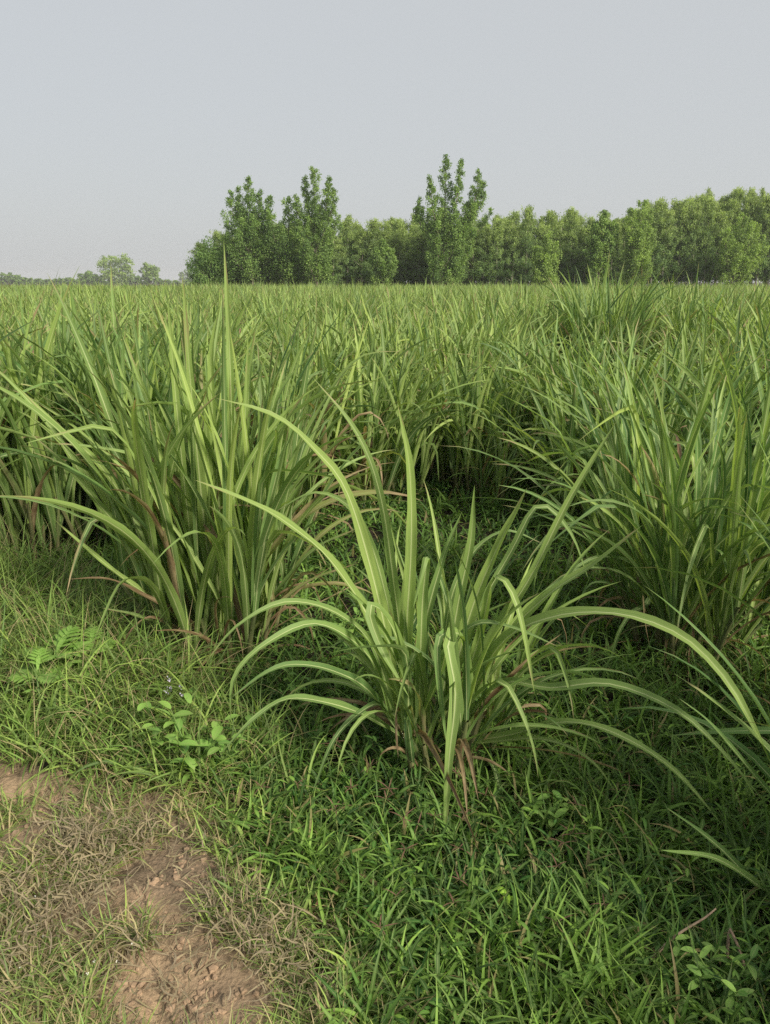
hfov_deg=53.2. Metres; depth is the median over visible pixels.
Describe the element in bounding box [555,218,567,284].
eucalyptus tree
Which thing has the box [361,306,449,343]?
sugarcane clump
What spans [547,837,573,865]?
goosegrass
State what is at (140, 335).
sugarcane clump
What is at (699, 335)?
sugarcane clump
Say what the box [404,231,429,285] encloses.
eucalyptus tree
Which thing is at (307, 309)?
sugarcane clump
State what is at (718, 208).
eucalyptus tree
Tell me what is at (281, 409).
sugarcane clump
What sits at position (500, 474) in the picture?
sugarcane clump
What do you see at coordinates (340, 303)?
sugarcane clump
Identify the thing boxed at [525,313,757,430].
sugarcane clump
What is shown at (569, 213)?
eucalyptus tree
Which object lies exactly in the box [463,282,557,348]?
sugarcane clump
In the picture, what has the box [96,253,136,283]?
tree
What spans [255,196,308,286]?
poplar tree
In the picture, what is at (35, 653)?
lobed weed
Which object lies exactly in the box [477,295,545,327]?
sugarcane clump
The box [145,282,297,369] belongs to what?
sugarcane clump
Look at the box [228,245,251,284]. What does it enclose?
eucalyptus tree
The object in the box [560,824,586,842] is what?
goosegrass
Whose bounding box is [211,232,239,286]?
eucalyptus tree
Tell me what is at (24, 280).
tree
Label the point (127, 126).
sky
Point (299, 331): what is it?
sugarcane clump
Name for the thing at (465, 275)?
eucalyptus tree
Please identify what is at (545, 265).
poplar tree
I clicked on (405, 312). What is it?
sugarcane clump
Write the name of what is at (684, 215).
eucalyptus tree
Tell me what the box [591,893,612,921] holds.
goosegrass
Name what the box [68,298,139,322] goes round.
sugarcane clump
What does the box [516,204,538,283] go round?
eucalyptus tree
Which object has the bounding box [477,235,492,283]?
eucalyptus tree
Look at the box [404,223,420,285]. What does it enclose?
eucalyptus tree
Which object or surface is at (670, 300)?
sugarcane clump
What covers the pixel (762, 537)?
sugarcane clump
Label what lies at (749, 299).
sugarcane clump
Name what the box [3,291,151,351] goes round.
sugarcane clump
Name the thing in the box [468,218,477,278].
eucalyptus tree
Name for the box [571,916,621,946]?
broadleaf weed
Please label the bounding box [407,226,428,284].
eucalyptus tree
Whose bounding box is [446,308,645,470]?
sugarcane clump
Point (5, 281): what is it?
tree
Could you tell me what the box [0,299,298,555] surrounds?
sugarcane clump
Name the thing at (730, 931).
bent straw
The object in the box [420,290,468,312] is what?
sugarcane clump
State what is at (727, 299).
sugarcane clump
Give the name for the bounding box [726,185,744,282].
eucalyptus tree
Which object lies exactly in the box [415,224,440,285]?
eucalyptus tree
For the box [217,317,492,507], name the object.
sugarcane clump
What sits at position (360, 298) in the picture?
sugarcane clump
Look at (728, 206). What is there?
eucalyptus tree
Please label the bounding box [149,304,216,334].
sugarcane clump
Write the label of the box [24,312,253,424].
sugarcane clump
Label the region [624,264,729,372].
sugarcane clump
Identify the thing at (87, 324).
sugarcane clump
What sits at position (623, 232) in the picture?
eucalyptus tree
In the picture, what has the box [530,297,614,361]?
sugarcane clump
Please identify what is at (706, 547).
sugarcane clump
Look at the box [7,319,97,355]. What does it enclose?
sugarcane clump
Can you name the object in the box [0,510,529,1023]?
bank grass
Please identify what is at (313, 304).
sugarcane clump
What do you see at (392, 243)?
eucalyptus tree
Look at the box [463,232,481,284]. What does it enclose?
eucalyptus tree
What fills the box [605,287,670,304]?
sugarcane clump
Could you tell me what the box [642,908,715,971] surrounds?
dry twig
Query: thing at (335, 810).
goosegrass
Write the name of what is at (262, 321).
sugarcane clump
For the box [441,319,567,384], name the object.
sugarcane clump
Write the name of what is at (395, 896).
goosegrass
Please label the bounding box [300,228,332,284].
eucalyptus tree
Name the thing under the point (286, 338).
sugarcane clump
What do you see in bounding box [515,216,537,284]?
eucalyptus tree
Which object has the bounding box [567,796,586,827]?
goosegrass
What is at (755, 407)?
sugarcane clump
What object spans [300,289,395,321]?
sugarcane clump
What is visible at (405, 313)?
sugarcane clump
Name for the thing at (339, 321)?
sugarcane clump
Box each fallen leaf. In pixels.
[305,947,331,969]
[309,895,324,917]
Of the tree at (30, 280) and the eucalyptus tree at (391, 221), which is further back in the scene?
the tree at (30, 280)
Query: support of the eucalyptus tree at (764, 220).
on the ground at (348, 600)
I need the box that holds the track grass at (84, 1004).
[0,741,404,1023]
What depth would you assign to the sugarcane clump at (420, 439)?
5.70 m
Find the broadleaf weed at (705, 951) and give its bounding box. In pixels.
[680,944,758,1015]
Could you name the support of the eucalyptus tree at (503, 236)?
on the ground at (348, 600)
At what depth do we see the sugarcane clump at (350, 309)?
12.69 m
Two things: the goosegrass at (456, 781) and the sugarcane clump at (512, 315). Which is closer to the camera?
the goosegrass at (456, 781)
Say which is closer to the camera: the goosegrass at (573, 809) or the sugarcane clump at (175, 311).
the goosegrass at (573, 809)
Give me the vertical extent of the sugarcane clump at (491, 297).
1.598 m
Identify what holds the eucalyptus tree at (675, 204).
on the ground at (348, 600)
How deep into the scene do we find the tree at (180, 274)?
725.72 m
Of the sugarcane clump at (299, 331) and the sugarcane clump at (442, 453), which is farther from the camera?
the sugarcane clump at (299, 331)
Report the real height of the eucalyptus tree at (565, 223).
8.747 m
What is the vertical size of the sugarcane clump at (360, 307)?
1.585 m
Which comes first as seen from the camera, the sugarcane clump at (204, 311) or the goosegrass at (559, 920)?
the goosegrass at (559, 920)
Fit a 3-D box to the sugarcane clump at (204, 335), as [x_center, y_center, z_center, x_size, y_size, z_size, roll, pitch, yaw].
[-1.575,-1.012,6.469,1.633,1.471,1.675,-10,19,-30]
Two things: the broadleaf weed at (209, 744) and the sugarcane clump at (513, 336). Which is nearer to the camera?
the broadleaf weed at (209, 744)
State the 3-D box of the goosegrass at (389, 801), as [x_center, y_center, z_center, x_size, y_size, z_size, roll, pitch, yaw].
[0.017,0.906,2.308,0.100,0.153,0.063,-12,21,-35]
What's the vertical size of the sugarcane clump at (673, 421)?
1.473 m
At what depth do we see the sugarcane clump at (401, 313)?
10.62 m
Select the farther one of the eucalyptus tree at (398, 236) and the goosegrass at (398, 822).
the eucalyptus tree at (398, 236)
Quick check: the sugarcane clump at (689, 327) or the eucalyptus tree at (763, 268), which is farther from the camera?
the eucalyptus tree at (763, 268)
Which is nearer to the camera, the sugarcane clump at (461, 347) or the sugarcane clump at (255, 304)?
the sugarcane clump at (461, 347)
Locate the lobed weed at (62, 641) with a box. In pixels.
[15,625,95,681]
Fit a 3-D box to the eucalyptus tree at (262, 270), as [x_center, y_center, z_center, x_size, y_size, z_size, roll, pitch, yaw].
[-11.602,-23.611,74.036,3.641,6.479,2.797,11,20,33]
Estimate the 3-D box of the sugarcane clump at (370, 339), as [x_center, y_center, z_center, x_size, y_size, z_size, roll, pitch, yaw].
[-0.022,-1.074,6.574,1.555,1.552,1.609,-12,21,-36]
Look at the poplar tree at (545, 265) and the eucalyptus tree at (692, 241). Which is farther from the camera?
the eucalyptus tree at (692, 241)
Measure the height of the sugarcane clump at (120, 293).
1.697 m
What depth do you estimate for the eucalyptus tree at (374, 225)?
71.87 m
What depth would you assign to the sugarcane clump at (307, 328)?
8.21 m
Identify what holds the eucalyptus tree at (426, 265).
on the ground at (348, 600)
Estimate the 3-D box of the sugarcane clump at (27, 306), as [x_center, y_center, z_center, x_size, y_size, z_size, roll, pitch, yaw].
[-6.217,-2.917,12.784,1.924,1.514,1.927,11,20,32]
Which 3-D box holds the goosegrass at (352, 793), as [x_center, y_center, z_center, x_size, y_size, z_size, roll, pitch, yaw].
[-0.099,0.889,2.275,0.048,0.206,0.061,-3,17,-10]
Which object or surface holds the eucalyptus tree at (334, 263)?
on the ground at (348, 600)
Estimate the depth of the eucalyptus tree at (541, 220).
76.04 m
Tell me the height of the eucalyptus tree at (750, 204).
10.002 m
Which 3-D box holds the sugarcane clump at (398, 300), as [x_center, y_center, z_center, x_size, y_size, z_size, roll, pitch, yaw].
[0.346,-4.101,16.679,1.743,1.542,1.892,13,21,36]
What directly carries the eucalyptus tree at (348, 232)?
on the ground at (348, 600)
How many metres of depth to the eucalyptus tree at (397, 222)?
76.13 m
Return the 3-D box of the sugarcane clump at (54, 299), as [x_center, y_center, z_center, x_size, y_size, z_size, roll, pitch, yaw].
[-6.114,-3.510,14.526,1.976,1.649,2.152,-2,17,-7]
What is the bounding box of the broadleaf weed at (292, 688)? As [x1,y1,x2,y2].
[281,668,322,709]
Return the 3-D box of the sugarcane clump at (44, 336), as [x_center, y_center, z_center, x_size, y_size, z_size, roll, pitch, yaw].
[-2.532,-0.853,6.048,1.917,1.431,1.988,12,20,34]
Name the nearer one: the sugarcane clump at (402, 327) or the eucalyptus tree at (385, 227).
the sugarcane clump at (402, 327)
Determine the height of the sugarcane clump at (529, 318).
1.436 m
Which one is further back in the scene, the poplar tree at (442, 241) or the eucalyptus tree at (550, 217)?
the eucalyptus tree at (550, 217)
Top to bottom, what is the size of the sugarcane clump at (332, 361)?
1.550 m
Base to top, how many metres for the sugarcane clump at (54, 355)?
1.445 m
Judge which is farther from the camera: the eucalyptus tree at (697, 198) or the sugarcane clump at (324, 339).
the eucalyptus tree at (697, 198)
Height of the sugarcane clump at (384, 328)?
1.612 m
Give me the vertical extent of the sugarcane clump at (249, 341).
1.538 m
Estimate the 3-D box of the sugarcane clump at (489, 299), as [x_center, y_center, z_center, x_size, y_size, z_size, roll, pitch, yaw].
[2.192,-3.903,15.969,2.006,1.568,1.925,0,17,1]
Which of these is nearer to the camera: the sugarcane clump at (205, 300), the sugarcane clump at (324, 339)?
the sugarcane clump at (324, 339)
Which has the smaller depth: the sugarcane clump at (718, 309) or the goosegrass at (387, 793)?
the goosegrass at (387, 793)
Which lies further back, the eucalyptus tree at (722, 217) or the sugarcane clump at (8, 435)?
the eucalyptus tree at (722, 217)
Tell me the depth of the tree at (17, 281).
410.71 m
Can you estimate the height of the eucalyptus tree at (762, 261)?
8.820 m
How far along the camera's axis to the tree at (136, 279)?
410.69 m
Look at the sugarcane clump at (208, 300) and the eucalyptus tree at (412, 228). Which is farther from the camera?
the eucalyptus tree at (412, 228)
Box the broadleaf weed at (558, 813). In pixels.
[534,790,570,831]
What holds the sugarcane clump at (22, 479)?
on the ground at (348, 600)
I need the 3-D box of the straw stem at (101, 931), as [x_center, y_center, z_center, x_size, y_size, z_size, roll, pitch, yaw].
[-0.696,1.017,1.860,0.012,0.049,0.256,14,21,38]
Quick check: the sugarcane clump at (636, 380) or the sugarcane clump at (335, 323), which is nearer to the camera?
the sugarcane clump at (636, 380)
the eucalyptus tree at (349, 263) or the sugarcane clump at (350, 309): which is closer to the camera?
the sugarcane clump at (350, 309)
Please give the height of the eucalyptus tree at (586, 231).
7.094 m
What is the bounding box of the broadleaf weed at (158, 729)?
[137,693,196,755]
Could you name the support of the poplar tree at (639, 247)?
on the ground at (348, 600)
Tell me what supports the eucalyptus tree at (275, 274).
on the ground at (348, 600)
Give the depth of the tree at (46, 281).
411.25 m
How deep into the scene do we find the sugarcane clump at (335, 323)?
9.52 m
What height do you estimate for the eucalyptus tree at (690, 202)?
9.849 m
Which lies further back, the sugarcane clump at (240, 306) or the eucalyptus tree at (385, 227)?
the eucalyptus tree at (385, 227)
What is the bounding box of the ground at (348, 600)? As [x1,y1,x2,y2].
[0,282,769,1020]
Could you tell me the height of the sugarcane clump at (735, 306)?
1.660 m
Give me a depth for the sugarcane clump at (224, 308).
11.29 m
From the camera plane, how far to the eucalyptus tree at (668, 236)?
72.19 m
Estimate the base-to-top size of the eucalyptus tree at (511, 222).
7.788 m
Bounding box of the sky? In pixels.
[0,0,769,281]
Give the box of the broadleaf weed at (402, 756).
[399,754,421,773]
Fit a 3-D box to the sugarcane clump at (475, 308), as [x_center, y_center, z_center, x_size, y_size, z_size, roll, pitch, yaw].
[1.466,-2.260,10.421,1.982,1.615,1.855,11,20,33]
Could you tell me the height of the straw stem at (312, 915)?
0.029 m
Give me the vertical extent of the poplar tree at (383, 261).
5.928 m
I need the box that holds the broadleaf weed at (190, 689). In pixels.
[154,676,198,716]
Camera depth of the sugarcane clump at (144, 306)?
11.16 m
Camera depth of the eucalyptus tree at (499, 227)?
72.47 m
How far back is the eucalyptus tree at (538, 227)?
74.35 m
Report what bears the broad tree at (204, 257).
on the ground at (348, 600)
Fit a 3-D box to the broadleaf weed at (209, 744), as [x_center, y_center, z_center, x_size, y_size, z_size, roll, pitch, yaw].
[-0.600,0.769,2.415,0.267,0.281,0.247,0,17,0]
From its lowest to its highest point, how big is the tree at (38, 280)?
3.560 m
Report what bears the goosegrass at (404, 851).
on the ground at (348, 600)
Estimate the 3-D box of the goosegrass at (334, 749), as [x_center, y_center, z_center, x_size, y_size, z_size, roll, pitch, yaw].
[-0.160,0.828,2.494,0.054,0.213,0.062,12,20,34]
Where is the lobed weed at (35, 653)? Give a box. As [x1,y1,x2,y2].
[7,647,65,707]
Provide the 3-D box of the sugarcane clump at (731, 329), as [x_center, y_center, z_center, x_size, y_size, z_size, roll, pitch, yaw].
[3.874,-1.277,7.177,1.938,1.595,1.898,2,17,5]
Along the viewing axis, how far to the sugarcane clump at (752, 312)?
9.71 m
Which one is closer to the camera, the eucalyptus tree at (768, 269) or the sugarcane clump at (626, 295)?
the sugarcane clump at (626, 295)
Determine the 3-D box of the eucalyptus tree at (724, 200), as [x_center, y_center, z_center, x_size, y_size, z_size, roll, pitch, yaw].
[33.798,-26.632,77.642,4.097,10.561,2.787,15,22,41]
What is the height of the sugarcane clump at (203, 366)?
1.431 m
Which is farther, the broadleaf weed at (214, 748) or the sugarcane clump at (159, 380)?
the sugarcane clump at (159, 380)
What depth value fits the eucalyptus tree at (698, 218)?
72.23 m
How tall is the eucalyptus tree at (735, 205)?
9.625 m
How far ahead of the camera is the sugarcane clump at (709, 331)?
8.63 m
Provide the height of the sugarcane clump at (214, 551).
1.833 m
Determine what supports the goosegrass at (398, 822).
on the ground at (348, 600)
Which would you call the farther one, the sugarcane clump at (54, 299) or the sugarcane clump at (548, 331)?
the sugarcane clump at (54, 299)
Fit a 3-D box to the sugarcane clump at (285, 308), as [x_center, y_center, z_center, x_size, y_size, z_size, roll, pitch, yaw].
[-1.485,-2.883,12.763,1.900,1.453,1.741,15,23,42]
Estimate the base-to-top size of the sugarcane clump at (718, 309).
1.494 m
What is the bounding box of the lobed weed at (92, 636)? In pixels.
[66,626,116,667]
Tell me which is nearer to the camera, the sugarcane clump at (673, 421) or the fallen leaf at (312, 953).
the fallen leaf at (312, 953)
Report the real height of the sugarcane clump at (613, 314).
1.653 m
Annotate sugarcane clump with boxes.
[0,247,437,698]
[0,269,138,560]
[0,269,236,551]
[0,290,57,499]
[0,291,58,322]
[0,297,66,326]
[0,298,34,316]
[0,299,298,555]
[0,304,50,339]
[0,312,73,354]
[0,315,158,382]
[1,298,81,340]
[1,328,93,532]
[2,314,165,472]
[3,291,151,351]
[6,308,162,378]
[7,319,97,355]
[14,293,121,328]
[14,301,86,317]
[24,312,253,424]
[28,286,87,310]
[32,277,165,336]
[37,325,144,354]
[43,307,130,345]
[54,292,124,319]
[59,288,109,313]
[67,285,173,329]
[68,295,178,336]
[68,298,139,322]
[74,300,209,351]
[79,293,201,328]
[86,293,261,350]
[95,281,161,313]
[101,278,190,323]
[108,316,286,422]
[109,315,194,353]
[121,312,300,406]
[123,302,270,354]
[124,291,218,311]
[131,294,295,381]
[140,293,264,335]
[142,292,210,317]
[143,297,251,337]
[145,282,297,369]
[146,300,209,322]
[148,289,218,307]
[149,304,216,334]
[149,313,400,502]
[163,285,243,313]
[166,293,264,331]
[176,306,419,533]
[180,285,245,312]
[189,300,285,326]
[193,318,276,355]
[196,295,285,321]
[196,380,769,855]
[207,301,307,345]
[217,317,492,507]
[221,308,400,406]
[229,293,334,340]
[232,288,343,335]
[232,302,419,492]
[233,291,275,320]
[234,294,303,312]
[240,310,311,361]
[241,294,367,378]
[249,282,312,313]
[249,292,354,320]
[252,299,325,322]
[257,288,390,379]
[263,307,379,390]
[263,316,357,367]
[264,308,375,350]
[267,288,337,317]
[273,296,487,465]
[276,290,331,315]
[280,293,342,312]
[290,290,399,329]
[290,304,365,343]
[293,288,331,307]
[295,298,393,323]
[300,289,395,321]
[307,300,385,378]
[313,335,486,500]
[315,291,366,311]
[317,285,416,328]
[326,290,397,318]
[337,294,381,311]
[343,300,480,380]
[347,286,473,394]
[349,292,457,333]
[350,311,456,351]
[351,295,529,462]
[353,285,440,319]
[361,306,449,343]
[363,331,533,485]
[364,301,448,327]
[366,288,428,314]
[370,311,448,337]
[371,300,429,321]
[376,303,450,321]
[400,297,488,324]
[403,285,556,340]
[405,344,556,495]
[409,280,481,318]
[412,285,569,353]
[415,305,562,373]
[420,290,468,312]
[421,291,571,397]
[428,300,498,326]
[432,309,544,352]
[436,418,537,505]
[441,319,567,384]
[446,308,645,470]
[446,348,614,489]
[450,316,769,702]
[457,285,528,310]
[458,286,523,315]
[461,312,665,480]
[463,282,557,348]
[469,338,700,539]
[477,281,553,325]
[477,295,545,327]
[487,294,602,376]
[487,301,568,343]
[490,288,588,334]
[493,284,575,311]
[499,313,769,525]
[500,306,765,476]
[508,251,721,377]
[517,285,589,313]
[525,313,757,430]
[530,291,664,364]
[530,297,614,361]
[544,281,679,363]
[586,585,769,891]
[593,320,769,586]
[600,306,769,459]
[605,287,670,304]
[622,300,695,365]
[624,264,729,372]
[625,311,753,390]
[626,287,708,317]
[631,327,763,383]
[634,434,769,741]
[635,317,760,377]
[639,281,766,349]
[639,290,752,354]
[648,281,769,357]
[652,299,769,407]
[677,293,752,326]
[680,297,769,376]
[685,283,769,338]
[686,299,768,356]
[694,301,769,370]
[695,285,768,321]
[698,287,751,310]
[699,315,769,406]
[708,298,766,327]
[712,299,769,333]
[714,289,769,316]
[742,313,769,410]
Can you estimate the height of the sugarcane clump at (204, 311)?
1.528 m
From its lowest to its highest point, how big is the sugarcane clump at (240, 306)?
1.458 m
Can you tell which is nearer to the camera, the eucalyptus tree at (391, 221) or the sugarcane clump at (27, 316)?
the sugarcane clump at (27, 316)
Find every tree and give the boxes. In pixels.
[0,272,11,282]
[2,276,14,283]
[4,274,21,283]
[12,274,23,283]
[20,277,28,283]
[27,278,34,283]
[33,278,43,283]
[43,279,51,283]
[57,278,67,283]
[64,277,72,283]
[77,270,100,284]
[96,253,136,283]
[100,278,109,283]
[130,275,140,283]
[138,262,159,284]
[153,278,163,283]
[178,272,184,281]
[184,235,238,286]
[186,241,208,280]
[207,229,221,249]
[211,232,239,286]
[214,175,274,285]
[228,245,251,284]
[235,246,270,286]
[253,233,274,284]
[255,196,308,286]
[265,234,291,284]
[283,165,344,286]
[299,242,323,282]
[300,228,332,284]
[322,237,346,284]
[334,214,364,285]
[334,220,345,280]
[334,233,360,285]
[343,228,372,285]
[345,221,370,284]
[357,217,386,285]
[360,227,381,284]
[368,237,398,287]
[377,220,395,283]
[381,216,394,236]
[385,237,407,285]
[390,232,414,284]
[391,222,411,281]
[392,217,409,284]
[393,219,410,284]
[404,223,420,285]
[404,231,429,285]
[407,213,420,246]
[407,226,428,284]
[412,154,493,285]
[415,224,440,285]
[420,239,430,283]
[443,246,461,286]
[455,228,475,284]
[462,228,486,285]
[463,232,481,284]
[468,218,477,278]
[469,224,497,284]
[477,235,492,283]
[485,218,509,282]
[485,219,510,285]
[487,216,513,284]
[490,214,502,283]
[498,225,529,285]
[500,219,520,282]
[506,210,521,268]
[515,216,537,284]
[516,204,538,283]
[516,222,533,284]
[525,215,545,258]
[526,223,553,276]
[528,224,559,284]
[529,230,562,286]
[543,210,561,238]
[549,220,574,283]
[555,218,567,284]
[557,210,583,283]
[560,206,582,285]
[561,214,568,283]
[564,213,586,284]
[572,224,591,284]
[573,215,595,284]
[581,209,620,286]
[588,210,613,285]
[603,221,626,283]
[608,217,622,283]
[611,214,630,284]
[621,199,658,286]
[626,214,656,285]
[643,197,676,282]
[649,208,684,285]
[659,197,690,283]
[666,200,698,285]
[674,197,699,282]
[678,198,697,284]
[680,202,711,283]
[684,193,716,283]
[685,196,719,284]
[695,193,708,275]
[696,199,723,282]
[699,186,714,285]
[700,210,734,282]
[711,193,732,282]
[712,211,769,286]
[715,197,738,283]
[716,198,742,283]
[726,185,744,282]
[732,186,763,278]
[736,192,762,285]
[744,213,765,282]
[749,193,769,284]
[750,186,766,283]
[753,209,769,284]
[758,227,768,282]
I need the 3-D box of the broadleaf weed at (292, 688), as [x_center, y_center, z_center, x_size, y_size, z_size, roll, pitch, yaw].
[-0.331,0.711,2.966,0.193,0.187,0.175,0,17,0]
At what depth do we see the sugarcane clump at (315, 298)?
16.09 m
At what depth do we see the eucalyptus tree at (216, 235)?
78.59 m
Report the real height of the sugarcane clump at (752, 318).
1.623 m
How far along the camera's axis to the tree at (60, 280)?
411.03 m
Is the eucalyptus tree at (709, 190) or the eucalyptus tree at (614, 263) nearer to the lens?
the eucalyptus tree at (614, 263)
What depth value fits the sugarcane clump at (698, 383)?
4.17 m
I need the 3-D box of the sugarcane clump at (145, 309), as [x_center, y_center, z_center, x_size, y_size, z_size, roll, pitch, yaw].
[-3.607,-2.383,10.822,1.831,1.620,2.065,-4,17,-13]
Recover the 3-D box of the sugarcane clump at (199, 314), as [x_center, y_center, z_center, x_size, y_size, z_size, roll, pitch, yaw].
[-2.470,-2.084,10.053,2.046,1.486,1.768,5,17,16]
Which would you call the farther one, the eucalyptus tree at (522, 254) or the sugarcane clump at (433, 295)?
the eucalyptus tree at (522, 254)
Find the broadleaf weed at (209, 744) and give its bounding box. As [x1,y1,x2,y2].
[158,701,239,784]
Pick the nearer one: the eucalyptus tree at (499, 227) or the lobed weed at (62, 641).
the lobed weed at (62, 641)
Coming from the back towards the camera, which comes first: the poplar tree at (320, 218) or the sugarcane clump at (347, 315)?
the poplar tree at (320, 218)
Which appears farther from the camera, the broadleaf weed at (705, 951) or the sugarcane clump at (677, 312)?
the sugarcane clump at (677, 312)
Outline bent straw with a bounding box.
[726,928,749,987]
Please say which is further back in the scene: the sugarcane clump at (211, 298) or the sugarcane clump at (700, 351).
the sugarcane clump at (211, 298)
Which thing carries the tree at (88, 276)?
on the ground at (348, 600)
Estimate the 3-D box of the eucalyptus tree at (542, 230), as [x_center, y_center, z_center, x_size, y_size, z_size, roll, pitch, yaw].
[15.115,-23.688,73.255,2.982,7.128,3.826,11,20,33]
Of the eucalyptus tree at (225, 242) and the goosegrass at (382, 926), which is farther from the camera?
the eucalyptus tree at (225, 242)
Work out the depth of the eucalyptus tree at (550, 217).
74.08 m
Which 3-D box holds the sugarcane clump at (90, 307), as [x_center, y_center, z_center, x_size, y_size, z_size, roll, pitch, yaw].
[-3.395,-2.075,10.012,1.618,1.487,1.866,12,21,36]
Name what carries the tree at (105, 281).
on the ground at (348, 600)
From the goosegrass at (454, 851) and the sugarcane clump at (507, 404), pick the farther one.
the sugarcane clump at (507, 404)
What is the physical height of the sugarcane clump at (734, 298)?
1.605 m
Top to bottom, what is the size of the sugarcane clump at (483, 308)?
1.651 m
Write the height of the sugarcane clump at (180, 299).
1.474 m
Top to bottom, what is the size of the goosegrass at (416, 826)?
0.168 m
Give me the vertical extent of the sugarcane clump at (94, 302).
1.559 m
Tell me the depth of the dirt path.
1.96 m
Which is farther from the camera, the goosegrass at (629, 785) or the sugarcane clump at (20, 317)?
the sugarcane clump at (20, 317)
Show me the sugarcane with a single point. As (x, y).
(9, 293)
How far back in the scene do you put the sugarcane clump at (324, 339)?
7.66 m
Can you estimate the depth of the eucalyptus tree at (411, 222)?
78.13 m
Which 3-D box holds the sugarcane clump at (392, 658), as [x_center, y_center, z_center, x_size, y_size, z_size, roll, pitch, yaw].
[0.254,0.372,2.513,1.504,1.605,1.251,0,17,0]
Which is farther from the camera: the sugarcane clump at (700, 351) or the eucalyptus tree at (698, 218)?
the eucalyptus tree at (698, 218)
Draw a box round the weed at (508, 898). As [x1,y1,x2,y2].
[496,886,512,912]
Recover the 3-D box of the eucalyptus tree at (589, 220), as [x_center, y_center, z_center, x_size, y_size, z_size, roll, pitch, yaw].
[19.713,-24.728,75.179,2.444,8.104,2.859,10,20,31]
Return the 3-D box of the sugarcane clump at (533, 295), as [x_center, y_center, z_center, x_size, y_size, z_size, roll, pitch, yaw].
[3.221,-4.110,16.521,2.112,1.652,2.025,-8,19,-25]
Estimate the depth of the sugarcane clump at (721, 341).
8.25 m
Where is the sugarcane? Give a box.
[0,275,769,315]
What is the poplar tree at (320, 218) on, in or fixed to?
on the ground at (348, 600)
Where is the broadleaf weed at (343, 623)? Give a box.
[327,602,363,632]
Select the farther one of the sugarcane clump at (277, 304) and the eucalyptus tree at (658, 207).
the eucalyptus tree at (658, 207)
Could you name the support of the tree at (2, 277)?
on the ground at (348, 600)
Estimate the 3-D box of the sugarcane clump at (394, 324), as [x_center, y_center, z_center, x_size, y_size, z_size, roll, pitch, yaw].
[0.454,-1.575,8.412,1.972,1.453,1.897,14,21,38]
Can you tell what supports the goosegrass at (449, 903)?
on the ground at (348, 600)
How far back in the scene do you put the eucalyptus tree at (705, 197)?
74.15 m
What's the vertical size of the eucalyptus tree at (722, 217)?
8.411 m
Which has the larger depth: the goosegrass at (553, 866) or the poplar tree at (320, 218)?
the poplar tree at (320, 218)
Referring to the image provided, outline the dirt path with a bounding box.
[0,749,338,1023]
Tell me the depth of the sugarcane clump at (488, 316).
8.96 m
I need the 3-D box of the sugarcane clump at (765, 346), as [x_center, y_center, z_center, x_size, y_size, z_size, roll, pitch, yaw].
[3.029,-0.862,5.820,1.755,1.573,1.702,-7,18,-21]
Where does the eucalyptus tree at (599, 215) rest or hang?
on the ground at (348, 600)
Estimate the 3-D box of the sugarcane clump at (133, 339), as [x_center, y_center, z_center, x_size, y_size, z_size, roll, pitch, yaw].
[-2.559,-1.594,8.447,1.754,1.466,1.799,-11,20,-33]
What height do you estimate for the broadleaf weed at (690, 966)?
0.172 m
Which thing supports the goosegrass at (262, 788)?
on the ground at (348, 600)
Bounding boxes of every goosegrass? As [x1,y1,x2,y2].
[254,780,270,799]
[326,795,344,834]
[327,738,342,783]
[345,778,358,827]
[361,758,380,779]
[368,914,397,940]
[377,777,396,823]
[377,790,402,816]
[378,807,415,849]
[385,889,402,908]
[398,842,415,867]
[404,812,427,851]
[426,811,443,842]
[433,891,468,921]
[436,842,470,866]
[451,866,470,886]
[452,767,460,815]
[540,853,566,889]
[545,915,571,926]
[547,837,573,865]
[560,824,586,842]
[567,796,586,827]
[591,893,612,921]
[615,775,639,830]
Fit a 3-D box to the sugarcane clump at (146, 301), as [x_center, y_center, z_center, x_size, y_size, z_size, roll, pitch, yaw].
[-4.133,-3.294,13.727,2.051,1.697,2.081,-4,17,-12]
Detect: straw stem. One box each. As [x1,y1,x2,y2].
[47,895,143,974]
[280,902,339,930]
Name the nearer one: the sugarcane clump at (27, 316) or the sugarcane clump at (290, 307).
the sugarcane clump at (27, 316)
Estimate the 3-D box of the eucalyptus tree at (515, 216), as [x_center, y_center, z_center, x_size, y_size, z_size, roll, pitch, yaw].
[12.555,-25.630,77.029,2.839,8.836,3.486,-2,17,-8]
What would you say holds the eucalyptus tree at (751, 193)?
on the ground at (348, 600)
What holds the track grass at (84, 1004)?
on the dirt path
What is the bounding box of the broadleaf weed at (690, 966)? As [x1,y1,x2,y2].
[672,934,732,999]
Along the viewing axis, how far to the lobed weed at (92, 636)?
3.07 m
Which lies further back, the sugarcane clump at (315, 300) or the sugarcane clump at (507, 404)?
the sugarcane clump at (315, 300)
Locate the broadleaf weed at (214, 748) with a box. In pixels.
[200,715,260,777]
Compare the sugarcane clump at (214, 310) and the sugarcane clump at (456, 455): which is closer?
the sugarcane clump at (456, 455)
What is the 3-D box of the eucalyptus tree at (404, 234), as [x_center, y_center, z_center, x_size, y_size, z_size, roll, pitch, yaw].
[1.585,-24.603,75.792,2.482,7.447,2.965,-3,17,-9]
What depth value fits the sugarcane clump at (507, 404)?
5.92 m
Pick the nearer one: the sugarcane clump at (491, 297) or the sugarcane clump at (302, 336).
the sugarcane clump at (302, 336)
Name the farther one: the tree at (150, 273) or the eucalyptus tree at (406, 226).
the tree at (150, 273)

